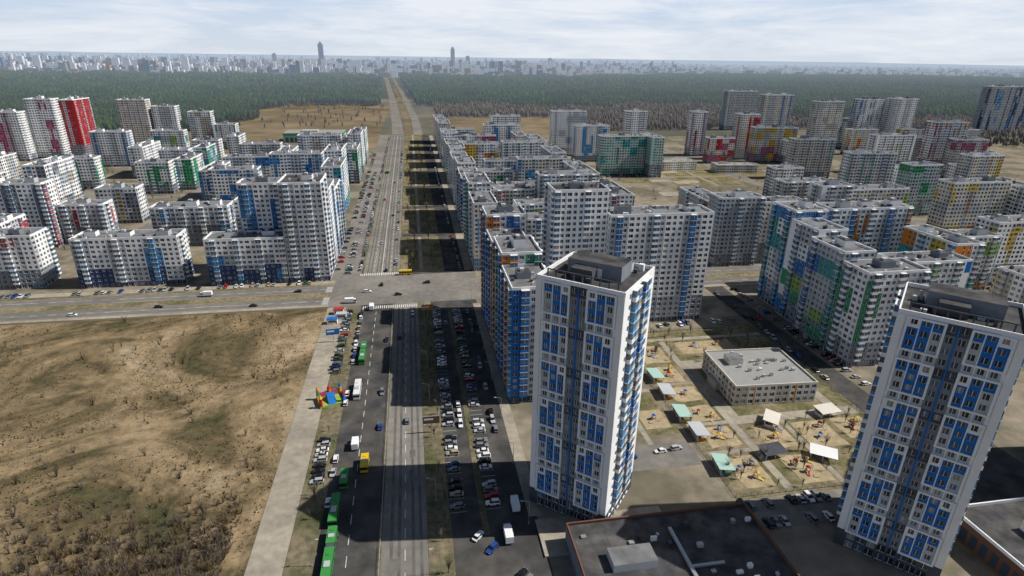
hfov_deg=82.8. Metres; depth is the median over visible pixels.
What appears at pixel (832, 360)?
parked car
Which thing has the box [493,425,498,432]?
parked car
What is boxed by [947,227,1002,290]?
apartment building
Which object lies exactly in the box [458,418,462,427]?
parked car
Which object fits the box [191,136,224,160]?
apartment building
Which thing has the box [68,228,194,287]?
apartment building
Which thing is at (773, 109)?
apartment building
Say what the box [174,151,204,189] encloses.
apartment building
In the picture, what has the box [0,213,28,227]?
apartment building
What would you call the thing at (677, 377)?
playground surface
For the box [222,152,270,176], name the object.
apartment building
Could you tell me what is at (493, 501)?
parked car
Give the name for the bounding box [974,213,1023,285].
apartment building
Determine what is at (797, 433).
bare tree
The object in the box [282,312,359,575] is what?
verge
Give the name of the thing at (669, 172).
courtyard surface
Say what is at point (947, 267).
apartment building
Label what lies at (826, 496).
parked car
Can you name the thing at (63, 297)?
verge
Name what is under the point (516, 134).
apartment building
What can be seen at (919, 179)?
apartment building
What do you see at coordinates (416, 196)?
path
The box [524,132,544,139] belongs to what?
apartment building
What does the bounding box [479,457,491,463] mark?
parked car
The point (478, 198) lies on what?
apartment building
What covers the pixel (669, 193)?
courtyard surface
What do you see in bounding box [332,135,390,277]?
parking lot
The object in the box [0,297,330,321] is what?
road
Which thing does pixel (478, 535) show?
parked car
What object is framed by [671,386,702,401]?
playground surface
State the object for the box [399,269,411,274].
city bus
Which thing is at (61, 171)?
apartment building
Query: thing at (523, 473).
sidewalk
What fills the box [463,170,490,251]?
apartment building
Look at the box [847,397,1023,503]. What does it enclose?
road
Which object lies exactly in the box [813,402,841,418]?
garden pavilion
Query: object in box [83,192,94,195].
courtyard surface
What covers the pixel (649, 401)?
yard ground
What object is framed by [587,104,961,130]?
forest floor
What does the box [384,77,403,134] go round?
road
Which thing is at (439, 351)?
parked car
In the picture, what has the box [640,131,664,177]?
apartment building
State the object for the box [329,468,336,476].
parked car
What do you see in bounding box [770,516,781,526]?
parked car
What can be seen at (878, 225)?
apartment building
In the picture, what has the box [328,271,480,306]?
intersection
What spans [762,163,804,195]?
apartment building
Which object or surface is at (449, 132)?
apartment building
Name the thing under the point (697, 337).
path
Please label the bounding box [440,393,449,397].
parked car
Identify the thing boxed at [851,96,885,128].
apartment building
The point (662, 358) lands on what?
playground surface
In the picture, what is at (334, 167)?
apartment building
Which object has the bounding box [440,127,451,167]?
apartment building
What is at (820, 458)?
path
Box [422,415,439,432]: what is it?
billboard
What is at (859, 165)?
apartment building
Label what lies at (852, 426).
bare tree
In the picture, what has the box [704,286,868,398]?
road
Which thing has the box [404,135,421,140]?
median
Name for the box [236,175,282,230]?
apartment building
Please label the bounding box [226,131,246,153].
apartment building
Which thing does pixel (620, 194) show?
apartment building
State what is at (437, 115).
apartment building
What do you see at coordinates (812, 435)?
playground surface
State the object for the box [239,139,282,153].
apartment building
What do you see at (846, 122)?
apartment building
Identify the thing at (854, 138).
apartment building
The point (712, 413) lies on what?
playground equipment
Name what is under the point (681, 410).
garden pavilion
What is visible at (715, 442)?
playground surface
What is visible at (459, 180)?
apartment building
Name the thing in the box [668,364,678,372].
playground equipment
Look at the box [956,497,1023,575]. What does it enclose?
shopping podium
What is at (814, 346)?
parked car
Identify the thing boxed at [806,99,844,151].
apartment building
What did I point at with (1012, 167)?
district ground
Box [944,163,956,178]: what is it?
apartment building
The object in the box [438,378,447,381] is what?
parked car
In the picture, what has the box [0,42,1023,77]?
distant city
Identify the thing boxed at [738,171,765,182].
park lawn
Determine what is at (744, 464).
bare tree
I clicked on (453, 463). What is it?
parked car
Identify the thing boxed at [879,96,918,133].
apartment building
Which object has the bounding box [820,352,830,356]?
parked car
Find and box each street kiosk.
[326,316,337,324]
[333,307,343,314]
[336,311,346,318]
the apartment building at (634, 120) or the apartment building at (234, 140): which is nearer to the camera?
the apartment building at (234, 140)
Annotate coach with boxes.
[353,379,361,399]
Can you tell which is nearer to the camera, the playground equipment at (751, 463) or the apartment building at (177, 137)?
the playground equipment at (751, 463)
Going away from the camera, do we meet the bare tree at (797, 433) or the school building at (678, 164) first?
the bare tree at (797, 433)
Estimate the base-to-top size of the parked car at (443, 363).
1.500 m
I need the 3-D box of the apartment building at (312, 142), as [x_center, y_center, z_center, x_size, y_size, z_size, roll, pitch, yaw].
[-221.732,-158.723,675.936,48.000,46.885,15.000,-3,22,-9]
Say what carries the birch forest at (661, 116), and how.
on the forest floor at (715, 128)
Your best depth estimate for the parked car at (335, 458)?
198.39 m
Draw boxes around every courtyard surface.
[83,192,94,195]
[192,256,206,263]
[617,179,653,183]
[650,179,671,181]
[658,192,678,195]
[661,171,677,172]
[672,181,689,183]
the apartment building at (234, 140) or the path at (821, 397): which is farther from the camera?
the apartment building at (234, 140)
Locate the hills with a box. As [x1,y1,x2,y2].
[5,51,1022,66]
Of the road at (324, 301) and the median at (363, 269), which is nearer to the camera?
the road at (324, 301)
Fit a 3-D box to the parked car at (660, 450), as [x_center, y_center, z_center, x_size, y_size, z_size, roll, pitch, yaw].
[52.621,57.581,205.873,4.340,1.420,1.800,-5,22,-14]
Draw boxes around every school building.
[661,157,696,171]
[710,161,757,172]
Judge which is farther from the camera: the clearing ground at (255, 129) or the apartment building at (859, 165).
the clearing ground at (255, 129)
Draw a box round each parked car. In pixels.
[309,477,323,484]
[311,473,324,478]
[312,468,325,473]
[313,456,326,462]
[313,462,326,467]
[315,451,327,457]
[316,446,328,452]
[317,440,329,447]
[318,437,331,442]
[324,497,330,507]
[329,368,339,373]
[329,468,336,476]
[330,365,340,369]
[331,362,341,366]
[333,353,343,357]
[333,356,343,360]
[333,454,338,462]
[335,348,343,351]
[336,343,345,346]
[345,390,349,396]
[377,423,381,429]
[380,387,384,395]
[435,343,444,347]
[436,349,445,353]
[437,361,446,365]
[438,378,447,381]
[438,381,448,386]
[440,385,449,389]
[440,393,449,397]
[440,396,450,400]
[440,400,450,404]
[441,404,452,409]
[442,408,452,413]
[442,411,453,417]
[442,417,453,422]
[442,421,453,426]
[444,435,456,439]
[444,439,456,445]
[445,445,457,450]
[446,449,458,456]
[447,461,459,466]
[447,466,460,471]
[447,478,460,484]
[448,483,462,490]
[450,490,463,496]
[450,501,463,509]
[455,329,464,333]
[457,337,465,340]
[457,408,461,416]
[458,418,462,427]
[460,354,469,358]
[461,360,470,364]
[462,363,471,367]
[464,373,473,377]
[464,376,474,380]
[466,386,476,391]
[468,398,478,402]
[468,402,478,406]
[472,418,483,423]
[472,530,483,541]
[473,423,484,428]
[474,427,485,432]
[475,437,487,442]
[475,442,488,448]
[476,447,488,453]
[477,452,490,458]
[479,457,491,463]
[479,463,491,469]
[482,479,496,486]
[483,382,487,389]
[483,485,497,492]
[485,491,499,498]
[485,498,499,505]
[486,541,498,554]
[488,407,492,414]
[489,414,494,422]
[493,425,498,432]
[516,567,527,575]
[654,447,666,453]
[670,444,682,450]
[736,498,743,502]
[745,500,756,510]
[762,497,773,508]
[762,517,774,528]
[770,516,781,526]
[778,515,790,525]
[784,346,792,351]
[785,494,797,503]
[793,352,800,357]
[795,493,806,503]
[802,490,815,502]
[804,511,818,522]
[809,344,818,348]
[810,367,819,371]
[810,489,822,501]
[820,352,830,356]
[820,374,829,379]
[820,491,831,500]
[822,510,835,521]
[825,355,835,359]
[828,358,838,362]
[841,367,851,371]
[850,374,860,378]
[860,381,870,385]
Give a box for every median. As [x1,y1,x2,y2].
[0,292,331,313]
[362,136,390,273]
[377,308,393,575]
[400,236,444,271]
[401,208,437,233]
[402,188,432,206]
[403,160,426,170]
[403,172,429,186]
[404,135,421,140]
[404,142,423,148]
[404,150,424,158]
[418,306,455,575]
[448,310,489,534]
[479,272,759,289]
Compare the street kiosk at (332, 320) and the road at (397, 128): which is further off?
the road at (397, 128)
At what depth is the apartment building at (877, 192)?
437.88 m
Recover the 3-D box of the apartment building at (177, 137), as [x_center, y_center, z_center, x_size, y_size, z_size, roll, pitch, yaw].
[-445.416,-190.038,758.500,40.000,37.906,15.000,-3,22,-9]
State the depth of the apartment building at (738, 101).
1119.10 m
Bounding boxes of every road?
[0,286,333,308]
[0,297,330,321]
[90,192,357,198]
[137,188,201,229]
[312,304,392,575]
[364,135,403,275]
[381,302,429,575]
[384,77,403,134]
[391,77,422,134]
[402,135,472,273]
[477,266,760,284]
[664,148,763,187]
[704,276,758,284]
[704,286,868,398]
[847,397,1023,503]
[910,220,926,223]
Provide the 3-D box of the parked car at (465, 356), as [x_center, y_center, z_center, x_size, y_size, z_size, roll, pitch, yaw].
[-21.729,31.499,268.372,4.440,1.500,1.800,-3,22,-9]
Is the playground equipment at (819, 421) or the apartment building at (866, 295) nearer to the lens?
the playground equipment at (819, 421)
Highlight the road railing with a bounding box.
[378,317,392,575]
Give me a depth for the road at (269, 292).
329.37 m
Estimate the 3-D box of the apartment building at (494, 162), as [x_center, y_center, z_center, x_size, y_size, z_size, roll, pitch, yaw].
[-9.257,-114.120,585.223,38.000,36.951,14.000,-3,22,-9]
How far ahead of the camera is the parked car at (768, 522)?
173.55 m
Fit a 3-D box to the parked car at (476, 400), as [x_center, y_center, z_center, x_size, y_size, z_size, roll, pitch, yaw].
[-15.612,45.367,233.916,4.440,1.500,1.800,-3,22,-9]
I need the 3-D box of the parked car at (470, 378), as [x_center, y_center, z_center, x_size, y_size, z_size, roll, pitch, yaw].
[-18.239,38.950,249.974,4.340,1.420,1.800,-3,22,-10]
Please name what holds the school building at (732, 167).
on the park lawn at (759, 176)
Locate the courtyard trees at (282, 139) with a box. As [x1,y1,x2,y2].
[62,133,1017,248]
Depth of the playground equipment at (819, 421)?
220.60 m
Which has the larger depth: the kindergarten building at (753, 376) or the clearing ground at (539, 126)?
the clearing ground at (539, 126)
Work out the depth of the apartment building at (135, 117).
797.05 m
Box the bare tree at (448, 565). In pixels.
[444,555,451,572]
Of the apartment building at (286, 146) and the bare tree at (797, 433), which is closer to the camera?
the bare tree at (797, 433)
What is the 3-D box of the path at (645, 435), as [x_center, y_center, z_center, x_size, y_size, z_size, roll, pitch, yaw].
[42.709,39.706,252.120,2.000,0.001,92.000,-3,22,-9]
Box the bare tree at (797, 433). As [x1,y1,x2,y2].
[795,426,802,440]
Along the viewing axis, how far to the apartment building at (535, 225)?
372.56 m
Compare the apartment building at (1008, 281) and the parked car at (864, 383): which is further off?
the apartment building at (1008, 281)
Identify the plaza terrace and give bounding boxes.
[535,505,660,557]
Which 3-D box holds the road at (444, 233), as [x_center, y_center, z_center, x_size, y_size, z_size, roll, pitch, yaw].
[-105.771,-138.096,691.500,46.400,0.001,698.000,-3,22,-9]
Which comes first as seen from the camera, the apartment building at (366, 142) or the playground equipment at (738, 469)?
the playground equipment at (738, 469)
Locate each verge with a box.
[0,284,334,301]
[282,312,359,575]
[392,85,411,134]
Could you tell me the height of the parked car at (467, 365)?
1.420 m
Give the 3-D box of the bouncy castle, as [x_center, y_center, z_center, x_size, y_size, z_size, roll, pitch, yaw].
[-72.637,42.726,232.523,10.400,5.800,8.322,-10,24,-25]
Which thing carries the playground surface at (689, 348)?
on the yard ground at (841, 465)
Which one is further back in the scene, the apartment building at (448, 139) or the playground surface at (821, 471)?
the apartment building at (448, 139)
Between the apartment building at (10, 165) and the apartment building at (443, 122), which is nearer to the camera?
the apartment building at (10, 165)
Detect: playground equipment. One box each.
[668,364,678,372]
[707,411,719,421]
[712,429,726,439]
[733,465,747,475]
[746,460,758,469]
[752,467,767,480]
[766,431,782,441]
[783,458,798,468]
[805,465,818,477]
[812,420,827,430]
[817,431,827,442]
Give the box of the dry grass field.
[0,308,326,575]
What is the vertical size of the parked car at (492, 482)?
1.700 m
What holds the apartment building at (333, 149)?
on the district ground at (68, 281)
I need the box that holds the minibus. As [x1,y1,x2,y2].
[360,453,368,472]
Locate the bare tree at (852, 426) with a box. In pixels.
[850,418,856,432]
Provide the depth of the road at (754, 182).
708.55 m
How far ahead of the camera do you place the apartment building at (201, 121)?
826.87 m
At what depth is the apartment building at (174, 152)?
629.81 m
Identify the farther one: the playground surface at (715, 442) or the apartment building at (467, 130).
the apartment building at (467, 130)
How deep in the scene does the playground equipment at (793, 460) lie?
200.03 m
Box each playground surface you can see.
[645,346,670,363]
[655,367,685,382]
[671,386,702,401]
[675,339,736,353]
[687,405,720,421]
[704,426,741,447]
[728,455,775,487]
[752,424,798,447]
[778,452,835,483]
[790,420,849,446]
[829,416,861,437]
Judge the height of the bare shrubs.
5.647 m
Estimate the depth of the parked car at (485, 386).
243.57 m
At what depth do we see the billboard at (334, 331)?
279.13 m
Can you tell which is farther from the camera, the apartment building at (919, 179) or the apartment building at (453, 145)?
the apartment building at (453, 145)
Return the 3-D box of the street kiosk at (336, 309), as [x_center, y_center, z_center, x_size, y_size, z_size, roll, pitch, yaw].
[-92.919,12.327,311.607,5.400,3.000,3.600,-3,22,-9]
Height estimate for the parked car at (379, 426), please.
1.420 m
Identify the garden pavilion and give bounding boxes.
[646,368,664,382]
[657,383,676,399]
[672,404,692,422]
[687,421,710,440]
[711,453,735,475]
[757,441,787,459]
[763,408,780,428]
[810,443,837,463]
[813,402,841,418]
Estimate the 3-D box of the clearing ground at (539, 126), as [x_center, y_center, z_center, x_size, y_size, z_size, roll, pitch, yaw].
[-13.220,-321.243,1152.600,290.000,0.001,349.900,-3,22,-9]
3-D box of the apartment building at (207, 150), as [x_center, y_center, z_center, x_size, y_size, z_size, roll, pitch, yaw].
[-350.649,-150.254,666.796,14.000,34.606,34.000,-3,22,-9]
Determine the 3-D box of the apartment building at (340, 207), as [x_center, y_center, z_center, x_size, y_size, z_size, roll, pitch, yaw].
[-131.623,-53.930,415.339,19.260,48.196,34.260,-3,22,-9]
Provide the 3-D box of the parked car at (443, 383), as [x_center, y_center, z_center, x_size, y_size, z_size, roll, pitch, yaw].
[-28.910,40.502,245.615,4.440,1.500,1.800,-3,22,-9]
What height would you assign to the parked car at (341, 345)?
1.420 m
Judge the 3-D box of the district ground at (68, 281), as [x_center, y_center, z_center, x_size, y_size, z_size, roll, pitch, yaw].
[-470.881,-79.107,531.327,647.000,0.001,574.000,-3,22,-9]
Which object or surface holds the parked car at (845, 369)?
on the district ground at (812, 550)
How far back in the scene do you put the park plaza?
658.98 m
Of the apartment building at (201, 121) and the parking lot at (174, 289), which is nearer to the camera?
the parking lot at (174, 289)
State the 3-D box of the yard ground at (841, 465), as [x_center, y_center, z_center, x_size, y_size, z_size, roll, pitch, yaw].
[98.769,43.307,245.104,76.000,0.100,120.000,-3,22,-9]
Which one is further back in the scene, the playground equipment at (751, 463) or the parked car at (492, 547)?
the playground equipment at (751, 463)
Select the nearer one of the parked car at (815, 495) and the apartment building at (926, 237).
the parked car at (815, 495)
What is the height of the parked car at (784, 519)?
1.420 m
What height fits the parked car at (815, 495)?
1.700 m
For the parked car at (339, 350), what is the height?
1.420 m
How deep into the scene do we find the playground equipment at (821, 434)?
214.57 m
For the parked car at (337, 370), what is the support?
on the district ground at (812, 550)
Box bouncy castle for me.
[315,382,345,408]
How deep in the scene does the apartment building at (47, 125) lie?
731.11 m
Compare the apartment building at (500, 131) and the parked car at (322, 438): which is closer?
the parked car at (322, 438)
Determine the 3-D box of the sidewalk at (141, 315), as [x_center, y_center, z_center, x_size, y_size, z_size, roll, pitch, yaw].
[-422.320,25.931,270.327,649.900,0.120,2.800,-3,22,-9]
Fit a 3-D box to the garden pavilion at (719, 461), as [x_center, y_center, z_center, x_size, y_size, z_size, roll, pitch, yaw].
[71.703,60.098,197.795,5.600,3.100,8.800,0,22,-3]
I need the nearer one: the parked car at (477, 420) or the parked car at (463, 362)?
the parked car at (477, 420)
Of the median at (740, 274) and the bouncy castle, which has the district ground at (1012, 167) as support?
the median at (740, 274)
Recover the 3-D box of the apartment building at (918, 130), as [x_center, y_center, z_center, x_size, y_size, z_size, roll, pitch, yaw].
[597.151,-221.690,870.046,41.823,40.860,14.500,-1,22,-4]
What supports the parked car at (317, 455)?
on the district ground at (812, 550)
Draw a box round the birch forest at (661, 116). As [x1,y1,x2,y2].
[239,100,1023,146]
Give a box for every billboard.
[325,328,339,341]
[422,304,433,312]
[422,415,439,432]
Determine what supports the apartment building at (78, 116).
on the district ground at (68, 281)
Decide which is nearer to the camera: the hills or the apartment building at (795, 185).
the apartment building at (795, 185)
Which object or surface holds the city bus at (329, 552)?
on the road at (360, 551)
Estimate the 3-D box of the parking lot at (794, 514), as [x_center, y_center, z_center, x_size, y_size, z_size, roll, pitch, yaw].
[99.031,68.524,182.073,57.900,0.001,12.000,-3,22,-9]
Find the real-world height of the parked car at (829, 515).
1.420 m
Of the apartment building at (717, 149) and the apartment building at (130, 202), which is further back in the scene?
the apartment building at (717, 149)
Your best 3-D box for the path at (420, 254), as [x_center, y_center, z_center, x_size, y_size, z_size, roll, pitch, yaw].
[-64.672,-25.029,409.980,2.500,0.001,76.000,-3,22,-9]
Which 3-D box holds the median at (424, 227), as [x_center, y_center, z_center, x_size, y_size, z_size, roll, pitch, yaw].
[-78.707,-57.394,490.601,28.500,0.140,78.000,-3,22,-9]
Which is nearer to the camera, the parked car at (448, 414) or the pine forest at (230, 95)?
the parked car at (448, 414)
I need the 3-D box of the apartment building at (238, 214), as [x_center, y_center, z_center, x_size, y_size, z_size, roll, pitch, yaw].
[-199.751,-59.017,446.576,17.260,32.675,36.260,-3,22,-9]
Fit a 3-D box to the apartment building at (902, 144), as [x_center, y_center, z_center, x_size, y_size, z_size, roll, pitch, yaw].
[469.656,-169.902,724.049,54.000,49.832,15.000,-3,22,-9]
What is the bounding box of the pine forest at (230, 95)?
[0,68,1023,139]
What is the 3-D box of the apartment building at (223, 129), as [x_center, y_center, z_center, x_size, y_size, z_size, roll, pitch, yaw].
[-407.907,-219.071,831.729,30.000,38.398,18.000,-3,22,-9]
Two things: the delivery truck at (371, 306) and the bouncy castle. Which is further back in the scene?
the delivery truck at (371, 306)
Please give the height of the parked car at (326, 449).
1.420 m
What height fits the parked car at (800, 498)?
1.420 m
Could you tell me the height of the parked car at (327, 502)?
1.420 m
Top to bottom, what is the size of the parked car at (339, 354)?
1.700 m
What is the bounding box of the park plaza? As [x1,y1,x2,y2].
[681,180,698,182]
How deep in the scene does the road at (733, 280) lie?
366.72 m
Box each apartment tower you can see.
[530,246,654,520]
[833,274,1023,575]
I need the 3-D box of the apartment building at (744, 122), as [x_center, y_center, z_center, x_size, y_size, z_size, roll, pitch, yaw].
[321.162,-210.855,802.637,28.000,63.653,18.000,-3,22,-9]
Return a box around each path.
[415,188,418,205]
[416,209,420,232]
[418,237,423,270]
[637,420,652,444]
[647,332,760,341]
[657,382,692,385]
[658,342,793,488]
[681,359,702,368]
[686,420,726,425]
[688,368,737,416]
[707,448,751,454]
[731,406,858,423]
[780,420,844,482]
[815,390,836,406]
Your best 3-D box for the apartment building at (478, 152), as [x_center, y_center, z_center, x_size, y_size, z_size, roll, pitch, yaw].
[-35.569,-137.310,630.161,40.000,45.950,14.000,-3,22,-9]
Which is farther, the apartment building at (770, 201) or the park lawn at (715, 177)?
the park lawn at (715, 177)
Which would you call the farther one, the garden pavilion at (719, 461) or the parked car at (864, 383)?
the parked car at (864, 383)
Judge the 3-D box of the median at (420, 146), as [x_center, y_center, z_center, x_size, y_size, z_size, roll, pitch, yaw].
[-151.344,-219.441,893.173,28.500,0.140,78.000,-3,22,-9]
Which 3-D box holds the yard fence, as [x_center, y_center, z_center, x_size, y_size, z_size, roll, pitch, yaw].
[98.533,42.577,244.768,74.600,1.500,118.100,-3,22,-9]
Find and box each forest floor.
[381,78,978,98]
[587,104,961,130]
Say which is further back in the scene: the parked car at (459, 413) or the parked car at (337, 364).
the parked car at (337, 364)
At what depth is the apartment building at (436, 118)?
847.88 m
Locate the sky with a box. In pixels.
[0,0,1023,65]
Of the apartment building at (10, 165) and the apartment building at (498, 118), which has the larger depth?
the apartment building at (498, 118)
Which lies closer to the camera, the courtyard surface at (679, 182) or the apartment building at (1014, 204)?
the apartment building at (1014, 204)
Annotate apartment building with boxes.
[0,108,38,160]
[0,151,23,178]
[0,171,6,178]
[0,176,65,247]
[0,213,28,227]
[0,227,61,289]
[21,155,83,201]
[23,95,72,158]
[56,197,119,243]
[58,95,96,154]
[64,153,107,188]
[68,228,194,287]
[89,128,134,166]
[93,181,150,223]
[115,97,154,143]
[127,139,161,178]
[134,157,179,193]
[148,198,237,246]
[149,127,189,147]
[150,103,182,128]
[158,146,192,176]
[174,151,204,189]
[187,108,214,139]
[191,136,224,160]
[193,141,217,165]
[197,160,230,200]
[202,228,289,285]
[207,163,261,209]
[212,121,239,149]
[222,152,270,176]
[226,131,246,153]
[233,196,242,230]
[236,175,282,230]
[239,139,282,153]
[268,149,324,176]
[276,172,335,282]
[277,143,298,150]
[297,131,342,150]
[321,156,350,216]
[324,141,349,187]
[327,179,340,264]
[334,179,346,249]
[342,135,347,143]
[346,141,362,183]
[347,127,365,172]
[354,126,368,163]
[433,113,443,143]
[435,117,444,150]
[437,118,449,158]
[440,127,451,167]
[442,128,456,174]
[444,136,458,184]
[447,140,464,193]
[450,149,467,204]
[451,126,474,133]
[454,155,475,212]
[456,166,476,232]
[457,132,471,140]
[459,139,483,141]
[462,140,497,166]
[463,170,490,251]
[466,132,495,140]
[468,188,497,270]
[476,165,512,182]
[480,203,527,315]
[483,121,519,147]
[483,156,514,180]
[485,228,524,339]
[489,113,520,124]
[491,182,533,204]
[492,234,542,366]
[496,178,534,188]
[498,148,500,157]
[499,263,545,402]
[501,138,546,157]
[510,129,524,139]
[513,197,543,212]
[515,153,568,180]
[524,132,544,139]
[527,211,543,248]
[534,167,599,198]
[540,144,565,155]
[542,180,611,267]
[549,108,586,155]
[561,159,593,169]
[571,122,609,161]
[595,178,634,206]
[596,132,646,175]
[605,203,714,322]
[622,108,647,133]
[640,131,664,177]
[677,186,710,207]
[684,109,708,155]
[702,135,735,163]
[707,189,765,266]
[719,89,757,130]
[731,111,760,159]
[745,124,797,162]
[754,196,800,263]
[756,198,828,308]
[757,92,793,125]
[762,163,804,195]
[772,175,825,198]
[774,217,848,323]
[776,137,788,163]
[785,135,836,178]
[792,235,876,349]
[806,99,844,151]
[807,178,854,203]
[814,197,913,257]
[822,257,931,366]
[835,116,853,147]
[837,148,897,184]
[840,126,878,153]
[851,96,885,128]
[852,182,909,203]
[865,131,916,163]
[876,249,972,287]
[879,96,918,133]
[891,163,899,183]
[895,160,943,215]
[896,126,924,135]
[896,224,985,288]
[910,135,922,161]
[916,118,969,163]
[926,175,1011,229]
[940,136,989,177]
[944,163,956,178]
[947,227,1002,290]
[953,150,1004,177]
[966,127,979,137]
[971,84,1017,135]
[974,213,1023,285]
[989,265,1023,303]
[999,177,1023,214]
[1004,84,1023,131]
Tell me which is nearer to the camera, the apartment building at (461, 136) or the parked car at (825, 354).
the parked car at (825, 354)
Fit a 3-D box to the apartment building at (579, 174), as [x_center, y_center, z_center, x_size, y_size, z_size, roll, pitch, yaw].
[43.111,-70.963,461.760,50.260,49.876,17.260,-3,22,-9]
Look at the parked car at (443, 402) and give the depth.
231.70 m
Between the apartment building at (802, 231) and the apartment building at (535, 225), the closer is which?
the apartment building at (802, 231)
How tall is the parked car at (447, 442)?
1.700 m
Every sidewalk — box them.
[0,305,327,323]
[244,307,345,575]
[429,135,472,269]
[473,303,541,516]
[704,282,757,286]
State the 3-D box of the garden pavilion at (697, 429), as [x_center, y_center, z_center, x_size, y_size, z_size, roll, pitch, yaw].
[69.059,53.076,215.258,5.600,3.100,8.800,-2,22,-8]
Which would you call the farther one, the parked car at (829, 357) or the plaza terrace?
the parked car at (829, 357)
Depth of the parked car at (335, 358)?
263.78 m
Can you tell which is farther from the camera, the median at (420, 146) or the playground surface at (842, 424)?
the median at (420, 146)
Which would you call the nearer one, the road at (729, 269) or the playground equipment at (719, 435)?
the playground equipment at (719, 435)
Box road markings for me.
[12,137,747,567]
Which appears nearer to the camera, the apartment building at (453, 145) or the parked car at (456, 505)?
the parked car at (456, 505)
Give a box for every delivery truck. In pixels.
[200,290,212,296]
[344,297,356,303]
[351,435,359,450]
[369,303,373,310]
[503,523,513,544]
[510,494,519,512]
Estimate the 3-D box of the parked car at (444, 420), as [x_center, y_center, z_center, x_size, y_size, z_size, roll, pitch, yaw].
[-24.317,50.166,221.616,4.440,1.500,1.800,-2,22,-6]
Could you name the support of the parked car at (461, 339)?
on the parking lot at (474, 558)
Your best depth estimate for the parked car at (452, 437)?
210.66 m
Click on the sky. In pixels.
(963, 32)
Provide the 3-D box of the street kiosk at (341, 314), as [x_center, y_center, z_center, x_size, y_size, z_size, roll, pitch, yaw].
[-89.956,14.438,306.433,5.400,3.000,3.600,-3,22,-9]
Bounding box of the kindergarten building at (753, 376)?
[702,347,817,405]
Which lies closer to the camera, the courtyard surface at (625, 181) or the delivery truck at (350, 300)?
the delivery truck at (350, 300)
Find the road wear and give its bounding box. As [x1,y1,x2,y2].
[0,136,760,575]
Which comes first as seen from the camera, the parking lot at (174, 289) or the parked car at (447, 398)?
the parked car at (447, 398)
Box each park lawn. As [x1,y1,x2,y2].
[661,164,751,185]
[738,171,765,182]
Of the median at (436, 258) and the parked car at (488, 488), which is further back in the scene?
the median at (436, 258)
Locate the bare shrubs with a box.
[0,312,300,575]
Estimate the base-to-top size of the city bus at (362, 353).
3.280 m
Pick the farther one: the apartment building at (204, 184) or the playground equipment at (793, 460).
the apartment building at (204, 184)
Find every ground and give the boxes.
[0,51,1023,563]
[0,150,374,323]
[187,104,389,151]
[244,284,1023,575]
[329,135,1023,306]
[429,117,549,137]
[632,441,703,471]
[636,393,680,436]
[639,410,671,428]
[643,325,863,498]
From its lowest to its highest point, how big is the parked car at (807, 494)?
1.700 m
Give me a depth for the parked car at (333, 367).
255.89 m
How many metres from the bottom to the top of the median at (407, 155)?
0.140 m
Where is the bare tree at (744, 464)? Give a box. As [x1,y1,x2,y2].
[742,457,751,472]
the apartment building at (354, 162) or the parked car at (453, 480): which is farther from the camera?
the apartment building at (354, 162)
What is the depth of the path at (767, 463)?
225.15 m
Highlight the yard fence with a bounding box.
[644,323,864,497]
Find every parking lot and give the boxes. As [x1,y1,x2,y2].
[3,281,335,298]
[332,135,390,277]
[430,299,553,575]
[747,490,842,529]
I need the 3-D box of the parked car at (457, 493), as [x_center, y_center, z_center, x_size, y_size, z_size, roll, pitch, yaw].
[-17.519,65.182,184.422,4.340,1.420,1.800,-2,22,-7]
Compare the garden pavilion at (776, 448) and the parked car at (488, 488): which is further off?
the garden pavilion at (776, 448)
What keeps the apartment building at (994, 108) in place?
on the district ground at (1012, 167)
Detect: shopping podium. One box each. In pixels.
[565,502,799,575]
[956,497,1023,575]
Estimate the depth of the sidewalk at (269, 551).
193.93 m
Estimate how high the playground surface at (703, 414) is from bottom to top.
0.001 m
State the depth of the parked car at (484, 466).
196.18 m
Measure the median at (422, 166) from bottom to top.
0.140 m
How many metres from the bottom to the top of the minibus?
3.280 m
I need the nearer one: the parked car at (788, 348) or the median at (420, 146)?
the parked car at (788, 348)
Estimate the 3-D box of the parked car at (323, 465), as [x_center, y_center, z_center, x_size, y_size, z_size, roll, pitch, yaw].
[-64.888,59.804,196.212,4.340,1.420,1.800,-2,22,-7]
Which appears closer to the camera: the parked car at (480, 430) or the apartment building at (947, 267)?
the parked car at (480, 430)
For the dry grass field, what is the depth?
217.34 m
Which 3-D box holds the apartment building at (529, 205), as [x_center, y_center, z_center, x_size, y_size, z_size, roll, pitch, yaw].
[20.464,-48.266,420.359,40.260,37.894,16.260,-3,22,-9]
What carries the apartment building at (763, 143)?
on the district ground at (1012, 167)
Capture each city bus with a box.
[320,525,337,575]
[327,492,340,525]
[339,468,349,488]
[358,341,366,364]
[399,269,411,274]
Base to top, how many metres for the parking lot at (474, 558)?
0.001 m
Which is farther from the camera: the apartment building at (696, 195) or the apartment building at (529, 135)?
the apartment building at (529, 135)
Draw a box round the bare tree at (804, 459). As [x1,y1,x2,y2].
[801,450,810,468]
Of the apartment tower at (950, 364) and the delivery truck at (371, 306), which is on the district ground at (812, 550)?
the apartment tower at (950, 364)
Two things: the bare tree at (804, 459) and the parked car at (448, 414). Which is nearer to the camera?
the bare tree at (804, 459)

